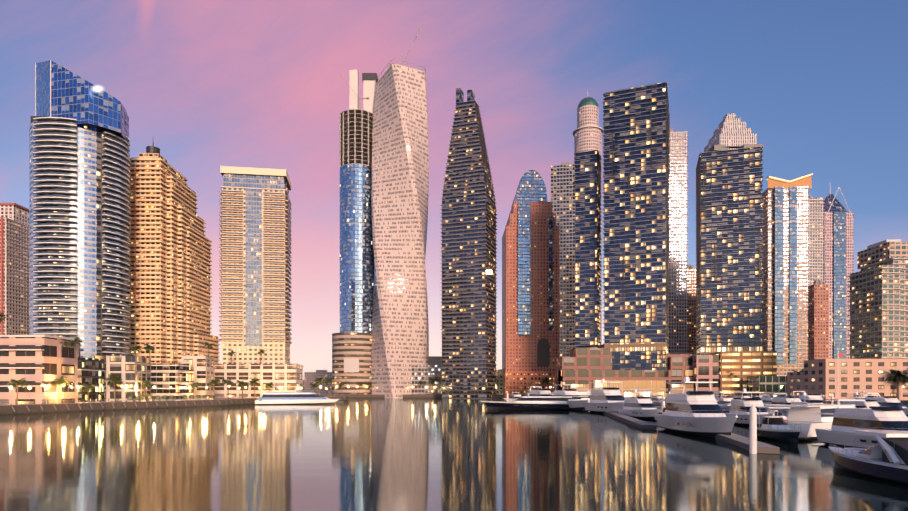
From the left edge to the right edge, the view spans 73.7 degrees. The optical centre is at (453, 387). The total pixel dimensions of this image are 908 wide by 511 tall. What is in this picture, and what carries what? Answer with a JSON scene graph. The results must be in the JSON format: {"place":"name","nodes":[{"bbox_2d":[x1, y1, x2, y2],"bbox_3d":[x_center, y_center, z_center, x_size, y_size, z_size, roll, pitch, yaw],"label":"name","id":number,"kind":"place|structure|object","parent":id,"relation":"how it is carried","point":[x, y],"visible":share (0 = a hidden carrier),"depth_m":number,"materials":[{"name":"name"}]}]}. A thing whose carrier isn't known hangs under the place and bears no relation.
{"place":"outdoors","nodes":[
{"label":"outdoors","id":0,"kind":"place"},
{"bbox_2d":[0,313,5,322],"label":"palm","id":1,"kind":"object","parent":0,"point":[1,315],"visible":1,"depth_m":216.14,"materials":[{"name":"green plant"}]},
{"bbox_2d":[228,350,235,364],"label":"palm","id":2,"kind":"object","parent":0,"point":[231,353],"visible":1,"depth_m":351.92,"materials":[{"name":"green plant"}]},
{"bbox_2d":[0,398,907,510],"bbox_3d":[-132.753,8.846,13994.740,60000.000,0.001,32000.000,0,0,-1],"label":"water","id":3,"kind":"structure","parent":0,"point":[397,454],"depth_m":69.92,"materials":[{"name":"grey liquid"}]},
{"bbox_2d":[255,388,339,404],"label":"yacht","id":4,"kind":"object","parent":3,"relation":"on","point":[286,398],"visible":0.94,"depth_m":320.75,"materials":[{"name":"white"}]},
{"bbox_2d":[511,392,520,398],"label":"yacht","id":5,"kind":"object","parent":3,"relation":"on","point":[518,395],"visible":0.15,"depth_m":326.36,"materials":[{"name":"white"}]},
{"bbox_2d":[480,396,588,409],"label":"yacht","id":6,"kind":"object","parent":3,"relation":"on","point":[541,402],"visible":0.94,"depth_m":245.61,"materials":[{"name":"black"}]},
{"bbox_2d":[529,387,552,395],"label":"yacht","id":7,"kind":"object","parent":3,"relation":"on","point":[542,392],"visible":0.17,"depth_m":277.40,"materials":[{"name":"white plastic"}]},
{"bbox_2d":[503,389,590,401],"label":"yacht","id":8,"kind":"object","parent":3,"relation":"on","point":[579,394],"visible":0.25,"depth_m":294.87,"materials":[{"name":"white"}]},
{"bbox_2d":[549,382,587,410],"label":"yacht","id":9,"kind":"object","parent":3,"relation":"on","point":[575,403],"visible":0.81,"depth_m":244.44,"materials":[{"name":"white"}]},
{"bbox_2d":[583,379,624,412],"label":"trawler yacht","id":10,"kind":"object","parent":3,"relation":"on","point":[608,399],"visible":0.73,"depth_m":207.02,"materials":[{"name":"white"}]},
{"bbox_2d":[604,411,656,428],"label":"pontoon","id":11,"kind":"object","parent":3,"relation":"on","point":[638,423],"visible":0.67,"depth_m":147.63,"materials":[{"name":"grey concrete"}]},
{"bbox_2d":[617,389,662,419],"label":"yacht","id":12,"kind":"object","parent":3,"relation":"on","point":[642,407],"visible":0.96,"depth_m":175.41,"materials":[{"name":"white plastic"}]},
{"bbox_2d":[650,394,665,405],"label":"yacht","id":13,"kind":"object","parent":3,"relation":"on","point":[655,401],"visible":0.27,"depth_m":296.83,"materials":[{"name":"white plastic"}]},
{"bbox_2d":[507,393,833,407],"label":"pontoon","id":14,"kind":"object","parent":3,"relation":"on","point":[832,396],"visible":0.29,"depth_m":265.38,"materials":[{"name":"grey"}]},
{"bbox_2d":[655,377,737,437],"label":"yacht","id":15,"kind":"object","parent":3,"relation":"on","point":[699,413],"visible":0.94,"depth_m":112.88,"materials":[{"name":"white plastic"}]},
{"bbox_2d":[662,396,779,453],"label":"pontoon","id":16,"kind":"object","parent":3,"relation":"on","point":[751,444],"visible":0.52,"depth_m":81.35,"materials":[{"name":"grey concrete"}]},
{"bbox_2d":[714,391,732,411],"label":"yacht","id":17,"kind":"object","parent":3,"relation":"on","point":[722,401],"visible":0.29,"depth_m":219.88,"materials":[{"name":"white plastic"}]},
{"bbox_2d":[734,391,749,398],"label":"yacht","id":18,"kind":"object","parent":3,"relation":"on","point":[743,396],"visible":0.12,"depth_m":311.92,"materials":[{"name":"white plastic"}]},
{"bbox_2d":[724,388,774,425],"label":"yacht","id":19,"kind":"object","parent":3,"relation":"on","point":[741,406],"visible":0.75,"depth_m":140.84,"materials":[{"name":"white plastic"}]},
{"bbox_2d":[761,395,771,403],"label":"yacht","id":20,"kind":"object","parent":3,"relation":"on","point":[764,399],"visible":0.23,"depth_m":255.74,"materials":[{"name":"white"}]},
{"bbox_2d":[757,407,801,442],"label":"covered boat","id":21,"kind":"object","parent":3,"relation":"in","point":[777,427],"visible":0.94,"depth_m":102.92,"materials":[{"name":"blue"}]},
{"bbox_2d":[766,393,800,413],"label":"yacht","id":22,"kind":"object","parent":3,"relation":"on","point":[787,400],"visible":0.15,"depth_m":187.48,"materials":[{"name":"white plastic"}]},
{"bbox_2d":[782,392,823,416],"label":"yacht","id":23,"kind":"object","parent":3,"relation":"on","point":[804,402],"visible":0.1,"depth_m":148.56,"materials":[{"name":"white plastic"}]},
{"bbox_2d":[773,404,855,439],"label":"yacht","id":24,"kind":"object","parent":3,"relation":"on","point":[809,418],"visible":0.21,"depth_m":104.59,"materials":[{"name":"white plastic"}]},
{"bbox_2d":[793,391,840,403],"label":"yacht","id":25,"kind":"object","parent":3,"relation":"on","point":[813,398],"visible":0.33,"depth_m":208.81,"materials":[{"name":"white plastic"}]},
{"bbox_2d":[812,400,907,448],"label":"yacht","id":26,"kind":"object","parent":3,"relation":"on","point":[847,423],"visible":0.73,"depth_m":85.84,"materials":[{"name":"white plastic"}]},
{"bbox_2d":[854,391,876,399],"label":"yacht","id":27,"kind":"object","parent":3,"relation":"on","point":[862,398],"visible":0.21,"depth_m":240.35,"materials":[{"name":"white"}]},
{"bbox_2d":[828,426,907,483],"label":"motorboat","id":28,"kind":"object","parent":3,"relation":"on","point":[886,458],"visible":0.98,"depth_m":58.25,"materials":[{"name":"black"}]},
{"bbox_2d":[833,388,904,412],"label":"yacht","id":29,"kind":"object","parent":3,"relation":"on","point":[870,404],"visible":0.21,"depth_m":160.16,"materials":[{"name":"white"}]},
{"bbox_2d":[865,393,907,416],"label":"yacht","id":30,"kind":"object","parent":3,"relation":"on","point":[889,401],"visible":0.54,"depth_m":185.69,"materials":[{"name":"white plastic"}]},
{"bbox_2d":[0,391,907,414],"bbox_3d":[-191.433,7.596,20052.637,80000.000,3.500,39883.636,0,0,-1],"label":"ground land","id":31,"kind":"structure","parent":0,"point":[22,409],"depth_m":260.61,"materials":[{"name":"concrete"}]},
{"bbox_2d":[0,203,28,334],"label":"tower","id":32,"kind":"structure","parent":31,"relation":"on","point":[14,263],"depth_m":324.20,"materials":[{"name":"brown glass"}]},
{"bbox_2d":[7,378,27,404],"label":"palm","id":33,"kind":"object","parent":31,"relation":"on","point":[17,383],"visible":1,"depth_m":211.83,"materials":[{"name":"green plant"}]},
{"bbox_2d":[0,335,81,403],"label":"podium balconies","id":34,"kind":"structure","parent":31,"relation":"on","point":[40,363],"depth_m":221.64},
{"bbox_2d":[68,337,82,358],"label":"palm","id":35,"kind":"object","parent":34,"relation":"on","point":[73,342],"visible":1,"depth_m":233.80,"materials":[{"name":"green plant"}]},
{"bbox_2d":[53,376,68,402],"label":"palm","id":36,"kind":"object","parent":31,"relation":"on","point":[60,382],"visible":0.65,"depth_m":228.17,"materials":[{"name":"green plant"}]},
{"bbox_2d":[29,60,129,357],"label":"tower","id":37,"kind":"structure","parent":31,"relation":"on","point":[79,190],"depth_m":270.43,"materials":[{"name":"blue glass"}]},
{"bbox_2d":[82,383,95,399],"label":"palm","id":38,"kind":"object","parent":31,"relation":"on","point":[87,388],"visible":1,"depth_m":240.54,"materials":[{"name":"green plant"}]},
{"bbox_2d":[77,357,105,402],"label":"low-rise building","id":39,"kind":"structure","parent":31,"relation":"on","point":[91,371],"depth_m":245.33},
{"bbox_2d":[104,374,122,401],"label":"palm","id":40,"kind":"object","parent":31,"relation":"on","point":[113,378],"visible":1,"depth_m":252.28,"materials":[{"name":"green plant"}]},
{"bbox_2d":[90,356,150,401],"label":"building","id":41,"kind":"structure","parent":31,"relation":"on","point":[132,372],"depth_m":256.80,"materials":[{"name":"beige concrete"}]},
{"bbox_2d":[129,345,141,355],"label":"palm","id":42,"kind":"object","parent":41,"relation":"on","point":[137,347],"visible":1,"depth_m":269.77,"materials":[{"name":"green plant"}]},
{"bbox_2d":[143,344,154,364],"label":"palm","id":43,"kind":"object","parent":41,"relation":"on","point":[148,348],"visible":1,"depth_m":271.87,"materials":[{"name":"green plant"}]},
{"bbox_2d":[141,380,153,395],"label":"palm","id":44,"kind":"object","parent":31,"relation":"on","point":[145,384],"visible":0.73,"depth_m":266.82,"materials":[{"name":"green plant"}]},
{"bbox_2d":[127,395,213,401],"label":"planter shrub","id":45,"kind":"object","parent":31,"relation":"on","point":[144,398],"visible":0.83,"depth_m":271.74,"materials":[{"name":"green plant"}]},
{"bbox_2d":[125,142,219,395],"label":"skyscraper","id":46,"kind":"structure","parent":31,"relation":"on","point":[169,272],"depth_m":319.14,"materials":[{"name":"beige"}]},
{"bbox_2d":[0,394,344,413],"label":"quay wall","id":47,"kind":"structure","parent":31,"relation":"on","point":[209,398],"depth_m":244.81,"materials":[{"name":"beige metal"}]},
{"bbox_2d":[151,363,195,400],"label":"podium building","id":48,"kind":"structure","parent":31,"relation":"on","point":[175,380],"depth_m":277.90,"materials":[{"name":"beige"}]},
{"bbox_2d":[192,382,198,395],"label":"palm","id":49,"kind":"object","parent":31,"relation":"on","point":[194,385],"visible":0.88,"depth_m":292.11,"materials":[{"name":"green plant"}]},
{"bbox_2d":[180,356,214,398],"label":"low-rise building","id":50,"kind":"structure","parent":31,"relation":"on","point":[204,375],"depth_m":310.51,"materials":[{"name":"grey concrete"}]},
{"bbox_2d":[203,342,213,356],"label":"palm","id":51,"kind":"object","parent":50,"relation":"on","point":[208,344],"visible":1,"depth_m":298.84,"materials":[{"name":"green plant"}]},
{"bbox_2d":[207,378,219,394],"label":"palm","id":52,"kind":"object","parent":31,"relation":"on","point":[212,382],"visible":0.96,"depth_m":303.35,"materials":[{"name":"green plant"}]},
{"bbox_2d":[221,378,234,398],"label":"palm","id":53,"kind":"object","parent":31,"relation":"on","point":[229,382],"visible":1,"depth_m":314.04,"materials":[{"name":"green plant"}]},
{"bbox_2d":[45,392,420,403],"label":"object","id":54,"kind":"structure","parent":31,"relation":"on","point":[46,401],"depth_m":239.25,"materials":[{"name":"grey fabric"}]},
{"bbox_2d":[235,380,248,398],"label":"palm","id":55,"kind":"object","parent":31,"relation":"on","point":[241,383],"visible":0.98,"depth_m":329.28,"materials":[{"name":"green plant"}]},
{"bbox_2d":[248,378,260,397],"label":"palm","id":56,"kind":"object","parent":31,"relation":"on","point":[254,382],"visible":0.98,"depth_m":342.69,"materials":[{"name":"green plant"}]},
{"bbox_2d":[219,166,291,363],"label":"beige tower","id":57,"kind":"structure","parent":31,"relation":"on","point":[255,253],"depth_m":366.14,"materials":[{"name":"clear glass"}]},
{"bbox_2d":[214,364,303,397],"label":"building","id":58,"kind":"structure","parent":31,"relation":"on","point":[287,377],"depth_m":362.23,"materials":[{"name":"grey concrete"}]},
{"bbox_2d":[264,382,273,387],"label":"palm","id":59,"kind":"object","parent":31,"relation":"on","point":[269,385],"visible":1,"depth_m":355.70,"materials":[{"name":"green plant"}]},
{"bbox_2d":[10,385,550,403],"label":"street lamps","id":60,"kind":"object","parent":31,"relation":"on","point":[29,387],"visible":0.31,"depth_m":270.23,"materials":[{"name":"yellow"}]},
{"bbox_2d":[309,383,318,392],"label":"palm","id":61,"kind":"object","parent":31,"relation":"on","point":[314,385],"visible":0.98,"depth_m":402.96,"materials":[{"name":"green plant"}]},
{"bbox_2d":[304,370,331,390],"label":"building","id":62,"kind":"structure","parent":31,"relation":"on","point":[309,377],"depth_m":1067.31,"materials":[{"name":"beige concrete"}]},
{"bbox_2d":[314,377,323,394],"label":"palm","id":63,"kind":"object","parent":31,"relation":"on","point":[319,382],"visible":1,"depth_m":412.93,"materials":[{"name":"green plant"}]},
{"bbox_2d":[323,377,332,394],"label":"palm","id":64,"kind":"object","parent":31,"relation":"on","point":[328,380],"visible":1,"depth_m":427.09,"materials":[{"name":"green plant"}]},
{"bbox_2d":[337,382,344,395],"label":"palm","id":65,"kind":"object","parent":31,"relation":"on","point":[341,384],"visible":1,"depth_m":446.04,"materials":[{"name":"green plant"}]},
{"bbox_2d":[332,70,377,393],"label":"skyscraper","id":66,"kind":"structure","parent":31,"relation":"on","point":[351,351],"depth_m":554.25,"materials":[{"name":"blue glass"}]},
{"bbox_2d":[371,25,428,397],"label":"twisted tower","id":67,"kind":"structure","parent":31,"relation":"on","point":[399,206],"depth_m":538.76,"materials":[{"name":"concrete"}]},
{"bbox_2d":[412,365,441,393],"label":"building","id":68,"kind":"structure","parent":31,"relation":"on","point":[425,373],"depth_m":543.16,"materials":[{"name":"beige concrete"}]},
{"bbox_2d":[428,356,441,364],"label":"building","id":69,"kind":"structure","parent":68,"relation":"on","point":[433,360],"depth_m":555.22,"materials":[{"name":"concrete"}]},
{"bbox_2d":[429,377,439,393],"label":"palm","id":70,"kind":"object","parent":31,"relation":"on","point":[434,380],"visible":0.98,"depth_m":539.84,"materials":[{"name":"green plant"}]},
{"bbox_2d":[440,88,496,398],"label":"skyscraper","id":71,"kind":"structure","parent":31,"relation":"on","point":[468,271],"depth_m":502.52,"materials":[{"name":"grey glass"}]},
{"bbox_2d":[496,369,503,394],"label":"building","id":72,"kind":"structure","parent":31,"relation":"on","point":[499,385],"depth_m":535.79,"materials":[{"name":"grey concrete"}]},
{"bbox_2d":[502,170,559,397],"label":"skyscraper","id":73,"kind":"structure","parent":31,"relation":"on","point":[531,295],"depth_m":515.89,"materials":[{"name":"concrete"}]},
{"bbox_2d":[541,378,550,388],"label":"palm","id":74,"kind":"object","parent":31,"relation":"on","point":[546,381],"visible":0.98,"depth_m":495.47,"materials":[{"name":"green plant"}]},
{"bbox_2d":[551,162,574,356],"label":"skyscraper","id":75,"kind":"structure","parent":31,"relation":"on","point":[562,190],"depth_m":594.27,"materials":[{"name":"grey glass"}]},
{"bbox_2d":[573,97,602,347],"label":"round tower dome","id":76,"kind":"structure","parent":31,"relation":"on","point":[587,133],"depth_m":804.72,"materials":[{"name":"beige glass"}]},
{"bbox_2d":[574,82,669,398],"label":"skyscraper","id":77,"kind":"structure","parent":31,"relation":"on","point":[636,159],"depth_m":407.00,"materials":[{"name":"blue glass"}]},
{"bbox_2d":[557,344,693,397],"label":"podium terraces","id":78,"kind":"object","parent":31,"relation":"on","point":[580,369],"visible":0.6,"depth_m":396.61,"materials":[{"name":"brown concrete"}]},
{"bbox_2d":[668,128,687,353],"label":"white tower","id":79,"kind":"structure","parent":31,"relation":"on","point":[677,284],"depth_m":606.90,"materials":[{"name":"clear glass"}]},
{"bbox_2d":[687,264,696,354],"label":"skyscraper","id":80,"kind":"structure","parent":31,"relation":"on","point":[691,311],"depth_m":609.48,"materials":[{"name":"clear glass"}]},
{"bbox_2d":[690,355,719,396],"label":"low-rise building","id":81,"kind":"structure","parent":31,"relation":"on","point":[705,368],"depth_m":392.00,"materials":[{"name":"pink concrete"}]},
{"bbox_2d":[696,139,764,354],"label":"skyscraper","id":82,"kind":"structure","parent":31,"relation":"on","point":[729,238],"depth_m":415.98,"materials":[{"name":"blue glass"}]},
{"bbox_2d":[704,114,756,151],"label":"stepped roof","id":83,"kind":"structure","parent":82,"relation":"on","point":[734,131],"depth_m":642.22,"materials":[{"name":"beige concrete"}]},
{"bbox_2d":[710,351,776,396],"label":"podium building","id":84,"kind":"structure","parent":31,"relation":"on","point":[742,366],"depth_m":388.02,"materials":[{"name":"beige concrete"}]},
{"bbox_2d":[747,376,786,397],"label":"low-rise building","id":85,"kind":"structure","parent":31,"relation":"on","point":[770,386],"depth_m":369.31,"materials":[{"name":"glass"}]},
{"bbox_2d":[762,173,812,375],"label":"skyscraper","id":86,"kind":"structure","parent":31,"relation":"on","point":[785,262],"depth_m":465.13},
{"bbox_2d":[787,372,803,395],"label":"building","id":87,"kind":"structure","parent":31,"relation":"on","point":[795,381],"depth_m":319.24,"materials":[{"name":"brown concrete"}]},
{"bbox_2d":[808,194,824,285],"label":"slim white tower","id":88,"kind":"structure","parent":31,"relation":"on","point":[815,239],"depth_m":559.93,"materials":[{"name":"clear glass"}]},
{"bbox_2d":[808,280,828,359],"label":"high-rise building","id":89,"kind":"structure","parent":31,"relation":"on","point":[818,318],"depth_m":512.34,"materials":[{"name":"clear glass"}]},
{"bbox_2d":[823,187,853,358],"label":"skyscraper","id":90,"kind":"structure","parent":31,"relation":"on","point":[838,245],"depth_m":584.81,"materials":[{"name":"blue glass"}]},
{"bbox_2d":[837,353,842,398],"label":"flag mast","id":91,"kind":"object","parent":31,"relation":"on","point":[840,354],"visible":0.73,"depth_m":196.59,"materials":[{"name":"red"}]},
{"bbox_2d":[804,359,907,400],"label":"low-rise building","id":92,"kind":"structure","parent":31,"relation":"on","point":[865,375],"depth_m":289.33,"materials":[{"name":"brown concrete"}]},
{"bbox_2d":[847,240,907,358],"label":"skyscraper","id":93,"kind":"structure","parent":31,"relation":"on","point":[878,305],"depth_m":316.31,"materials":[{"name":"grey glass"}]},
{"bbox_2d":[884,369,907,399],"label":"palm","id":94,"kind":"object","parent":31,"relation":"on","point":[897,374],"visible":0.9,"depth_m":286.61,"materials":[{"name":"green plant"}]},
{"bbox_2d":[898,375,907,383],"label":"palm","id":95,"kind":"object","parent":31,"relation":"on","point":[905,380],"visible":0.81,"depth_m":284.32,"materials":[{"name":"green plant"}]},
{"bbox_2d":[0,0,907,379],"label":"sky","id":96,"kind":"structure","parent":0,"point":[822,85],"materials":[{"name":"blue"}]},
{"bbox_2d":[764,404,786,420],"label":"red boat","id":97,"kind":"object","parent":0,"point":[779,414],"visible":0.19,"depth_m":144.03,"materials":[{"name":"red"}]}
]}

